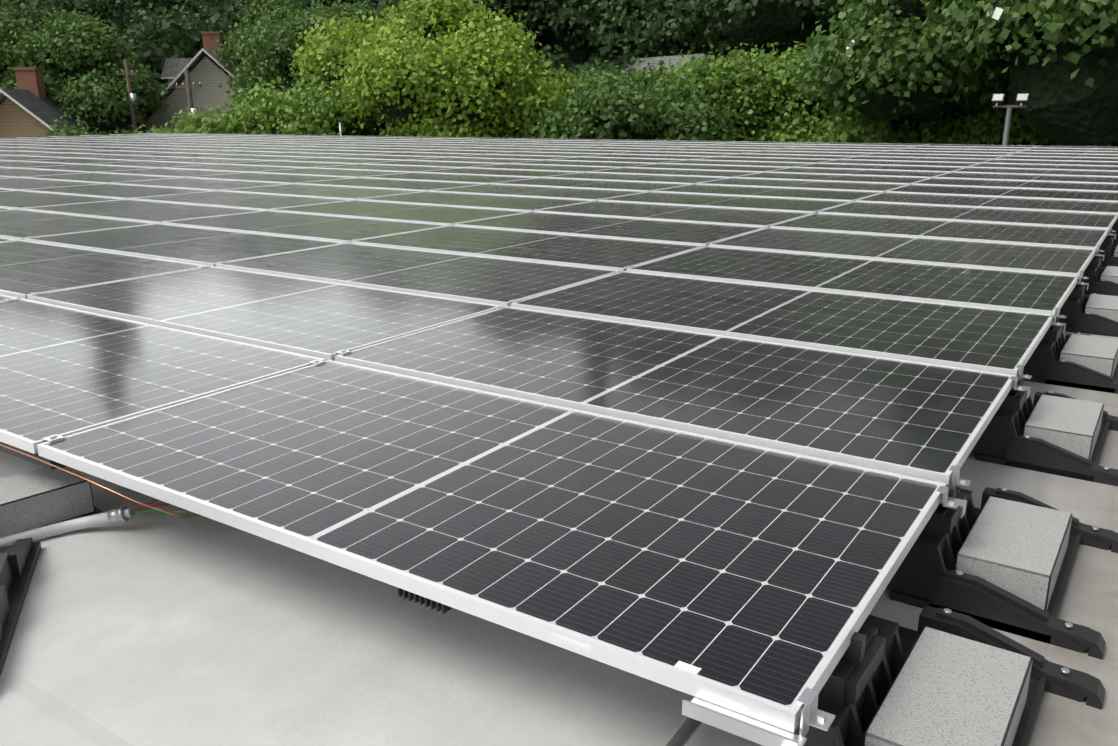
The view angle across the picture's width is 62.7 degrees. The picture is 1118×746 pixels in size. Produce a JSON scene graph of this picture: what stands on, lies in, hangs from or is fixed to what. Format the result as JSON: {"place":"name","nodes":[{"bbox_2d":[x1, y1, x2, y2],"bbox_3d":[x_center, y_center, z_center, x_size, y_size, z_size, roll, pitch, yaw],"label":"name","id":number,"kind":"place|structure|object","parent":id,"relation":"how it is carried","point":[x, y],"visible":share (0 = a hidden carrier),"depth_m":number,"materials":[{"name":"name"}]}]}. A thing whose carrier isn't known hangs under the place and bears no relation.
{"place":"outdoors","nodes":[
{"label":"outdoors","id":0,"kind":"place"},
{"bbox_2d":[0,0,147,72],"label":"conifer tree","id":1,"kind":"object","parent":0,"point":[34,11],"visible":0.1,"depth_m":48.65,"materials":[{"name":"green plant"}]},
{"bbox_2d":[570,54,709,77],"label":"house roof","id":2,"kind":"object","parent":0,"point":[677,58],"depth_m":40.04,"materials":[{"name":"grey"}]},
{"label":"ground","id":3,"kind":"structure","parent":0,"visible":0},
{"bbox_2d":[0,67,151,137],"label":"house","id":4,"kind":"structure","parent":3,"relation":"on","point":[28,107],"depth_m":41.20,"materials":[{"name":"beige"}]},
{"bbox_2d":[0,0,170,14],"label":"tree","id":5,"kind":"object","parent":3,"relation":"on","point":[12,2],"depth_m":57.38,"materials":[{"name":"green plant"}]},
{"bbox_2d":[0,5,173,134],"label":"tree","id":6,"kind":"object","parent":3,"relation":"on","point":[75,59],"depth_m":44.05,"materials":[{"name":"green plant"}]},
{"bbox_2d":[37,114,136,136],"bbox_3d":[-19.359,-6.827,39.694,7.390,8.486,7.289,10,19,32],"label":"bush","id":7,"kind":"object","parent":3,"relation":"on","point":[65,130],"depth_m":38.12,"materials":[{"name":"green plant"}]},
{"bbox_2d":[116,59,138,133],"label":"utility pole","id":8,"kind":"object","parent":3,"relation":"on","point":[132,97],"visible":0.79,"depth_m":43.58,"materials":[{"name":"brown wood"}]},
{"bbox_2d":[119,72,196,88],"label":"power lines","id":9,"kind":"object","parent":8,"relation":"attached to","point":[153,84],"visible":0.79,"depth_m":41.71,"materials":[{"name":"black plastic"}]},
{"bbox_2d":[108,0,224,91],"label":"tree","id":10,"kind":"object","parent":3,"relation":"on","point":[161,31],"visible":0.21,"depth_m":56.28,"materials":[{"name":"green plant"}]},
{"bbox_2d":[136,31,240,132],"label":"house","id":11,"kind":"structure","parent":3,"relation":"on","point":[210,76],"depth_m":50.02,"materials":[{"name":"beige"}]},
{"bbox_2d":[175,70,201,119],"bbox_3d":[-15.751,-7.944,40.327,1.700,10.200,0.300,10,19,32],"label":"utility pole","id":12,"kind":"object","parent":3,"relation":"on","point":[188,86],"visible":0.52,"depth_m":39.10,"materials":[{"name":"brown wood"}]},
{"bbox_2d":[132,91,267,133],"bbox_3d":[-13.018,-7.070,38.598,8.526,9.450,9.073,10,19,32],"label":"bush","id":13,"kind":"object","parent":3,"relation":"on","point":[196,123],"visible":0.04,"depth_m":34.95,"materials":[{"name":"green plant"}]},
{"bbox_2d":[174,0,405,83],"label":"tree","id":14,"kind":"object","parent":3,"relation":"on","point":[228,9],"visible":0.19,"depth_m":54.40,"materials":[{"name":"green plant"}]},
{"bbox_2d":[207,0,377,105],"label":"tree","id":15,"kind":"object","parent":3,"relation":"on","point":[266,54],"depth_m":44.12,"materials":[{"name":"green plant"}]},
{"bbox_2d":[208,71,394,135],"bbox_3d":[-9.590,-7.229,38.325,8.586,9.848,9.115,10,19,32],"label":"bush","id":16,"kind":"object","parent":3,"relation":"on","point":[309,112],"visible":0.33,"depth_m":34.42,"materials":[{"name":"green plant"}]},
{"bbox_2d":[286,0,586,137],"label":"bright maple tree","id":17,"kind":"object","parent":3,"relation":"on","point":[435,68],"visible":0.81,"depth_m":32.30,"materials":[{"name":"green plant"}]},
{"bbox_2d":[403,0,764,87],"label":"tree","id":18,"kind":"object","parent":3,"relation":"on","point":[554,23],"visible":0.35,"depth_m":42.63,"materials":[{"name":"green plant"}]},
{"bbox_2d":[523,51,744,140],"bbox_3d":[2.281,-6.969,35.571,9.660,10.693,9.563,-9,18,-27],"label":"bush","id":19,"kind":"object","parent":3,"relation":"on","point":[614,104],"visible":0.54,"depth_m":31.85,"materials":[{"name":"green plant"}]},
{"bbox_2d":[645,42,813,141],"bbox_3d":[6.567,-7.641,37.516,10.804,10.818,10.783,10,19,32],"label":"tree","id":20,"kind":"object","parent":3,"relation":"on","point":[736,80],"visible":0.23,"depth_m":33.87,"materials":[{"name":"green plant"}]},
{"bbox_2d":[729,42,945,143],"bbox_3d":[10.958,-7.127,35.494,9.615,10.907,10.136,-4,17,-12],"label":"tree","id":21,"kind":"object","parent":3,"relation":"on","point":[800,115],"visible":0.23,"depth_m":33.58,"materials":[{"name":"green plant"}]},
{"bbox_2d":[789,0,1117,146],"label":"tree","id":22,"kind":"object","parent":3,"relation":"on","point":[1057,60],"visible":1,"depth_m":25.64,"materials":[{"name":"green plant"}]},
{"bbox_2d":[883,97,1112,146],"bbox_3d":[15.755,-6.623,33.902,10.108,10.736,10.274,10,19,32],"label":"hedge","id":23,"kind":"object","parent":3,"relation":"on","point":[953,124],"visible":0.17,"depth_m":30.10,"materials":[{"name":"green plant"}]},
{"bbox_2d":[992,93,1028,144],"bbox_3d":[10.590,-2.294,22.650,0.760,8.816,0.283,10,19,32],"label":"floodlight pole","id":24,"kind":"object","parent":3,"relation":"on","point":[1021,98],"visible":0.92,"depth_m":21.54,"materials":[{"name":"grey metal"}]},
{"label":"building walls","id":25,"kind":"object","parent":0,"visible":0},
{"bbox_2d":[0,332,1117,745],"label":"roof slab","id":26,"kind":"structure","parent":25,"relation":"on","point":[154,628],"depth_m":1.98,"materials":[{"name":"white concrete"}]},
{"bbox_2d":[0,537,40,675],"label":"tray","id":27,"kind":"object","parent":26,"relation":"on","point":[18,559],"visible":1,"depth_m":2.22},
{"bbox_2d":[0,442,102,537],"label":"concrete blocks","id":28,"kind":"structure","parent":26,"relation":"on","point":[47,494],"depth_m":2.57,"materials":[{"name":"grey concrete"}]},
{"bbox_2d":[0,133,1117,732],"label":"solar array","id":29,"kind":"object","parent":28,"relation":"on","point":[684,455],"visible":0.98,"depth_m":3.36,"materials":[{"name":"glass"}]},
{"bbox_2d":[397,587,451,613],"bbox_3d":[-0.247,0.407,1.893,0.130,0.098,0.131,10,19,32],"label":"optimizer","id":30,"kind":"object","parent":29,"relation":"attached to","point":[421,600],"visible":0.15,"depth_m":1.85,"materials":[{"name":"black metal"}]},
{"bbox_2d":[3,133,1117,730],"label":"panel clamps","id":31,"kind":"object","parent":29,"relation":"attached to","point":[819,719],"visible":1,"depth_m":2.49,"materials":[{"name":"silver metal"}]},
{"bbox_2d":[682,227,1115,745],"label":"mounting brackets","id":32,"kind":"object","parent":29,"relation":"attached to","point":[736,723],"visible":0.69,"depth_m":1.37,"materials":[{"name":"silver metal"}]},
{"bbox_2d":[0,444,201,546],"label":"flex conduit and wires","id":33,"kind":"object","parent":26,"relation":"on","point":[124,513],"visible":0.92,"depth_m":2.54,"materials":[{"name":"grey plastic"},{"name":"copper"},{"name":"galvanized steel"}]},
{"bbox_2d":[665,700,715,745],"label":"support","id":34,"kind":"object","parent":26,"relation":"on","point":[686,731],"visible":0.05,"depth_m":1.64,"materials":[{"name":"silver metal"}]},
{"bbox_2d":[764,605,1104,745],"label":"ballast tray","id":35,"kind":"object","parent":26,"relation":"on","point":[944,677],"visible":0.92,"depth_m":1.66,"materials":[{"name":"black plastic"}]},
{"bbox_2d":[886,485,1117,659],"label":"ballast tray","id":36,"kind":"object","parent":26,"relation":"on","point":[1002,559],"visible":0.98,"depth_m":2.15,"materials":[{"name":"black plastic"}]},
{"bbox_2d":[971,378,1117,485],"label":"ballast tray","id":37,"kind":"object","parent":26,"relation":"on","point":[1052,432],"visible":0.9,"depth_m":2.99,"materials":[{"name":"black plastic"}]},
{"bbox_2d":[1023,317,1117,393],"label":"ballast tray","id":38,"kind":"object","parent":26,"relation":"on","point":[1082,361],"visible":0.96,"depth_m":3.84,"materials":[{"name":"black plastic"}]},
{"bbox_2d":[1058,278,1117,336],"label":"ballast tray","id":39,"kind":"object","parent":26,"relation":"on","point":[1095,314],"visible":0.85,"depth_m":4.69,"materials":[{"name":"black plastic"}]},
{"bbox_2d":[1083,251,1117,295],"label":"ballast tray","id":40,"kind":"object","parent":26,"relation":"on","point":[1102,281],"visible":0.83,"depth_m":5.55,"materials":[{"name":"black plastic"}]},
{"bbox_2d":[1099,231,1117,267],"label":"ballast tray","id":41,"kind":"object","parent":26,"relation":"on","point":[1110,252],"visible":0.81,"depth_m":6.41,"materials":[{"name":"black plastic"}]},
{"bbox_2d":[1111,219,1117,246],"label":"ballast tray","id":42,"kind":"object","parent":26,"relation":"on","point":[1115,228],"visible":0.29,"depth_m":7.26,"materials":[{"name":"black plastic"}]},
{"bbox_3d":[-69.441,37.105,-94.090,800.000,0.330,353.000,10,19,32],"label":"road","id":43,"kind":"structure","parent":0,"visible":0},
{"bbox_2d":[564,0,885,63],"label":"tree","id":44,"kind":"object","parent":43,"relation":"on","point":[759,23],"visible":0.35,"depth_m":40.34,"materials":[{"name":"green plant"}]},
{"bbox_2d":[744,13,850,58],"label":"tree","id":45,"kind":"object","parent":43,"relation":"on","point":[803,36],"visible":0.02,"depth_m":41.74,"materials":[{"name":"green plant"}]}
]}

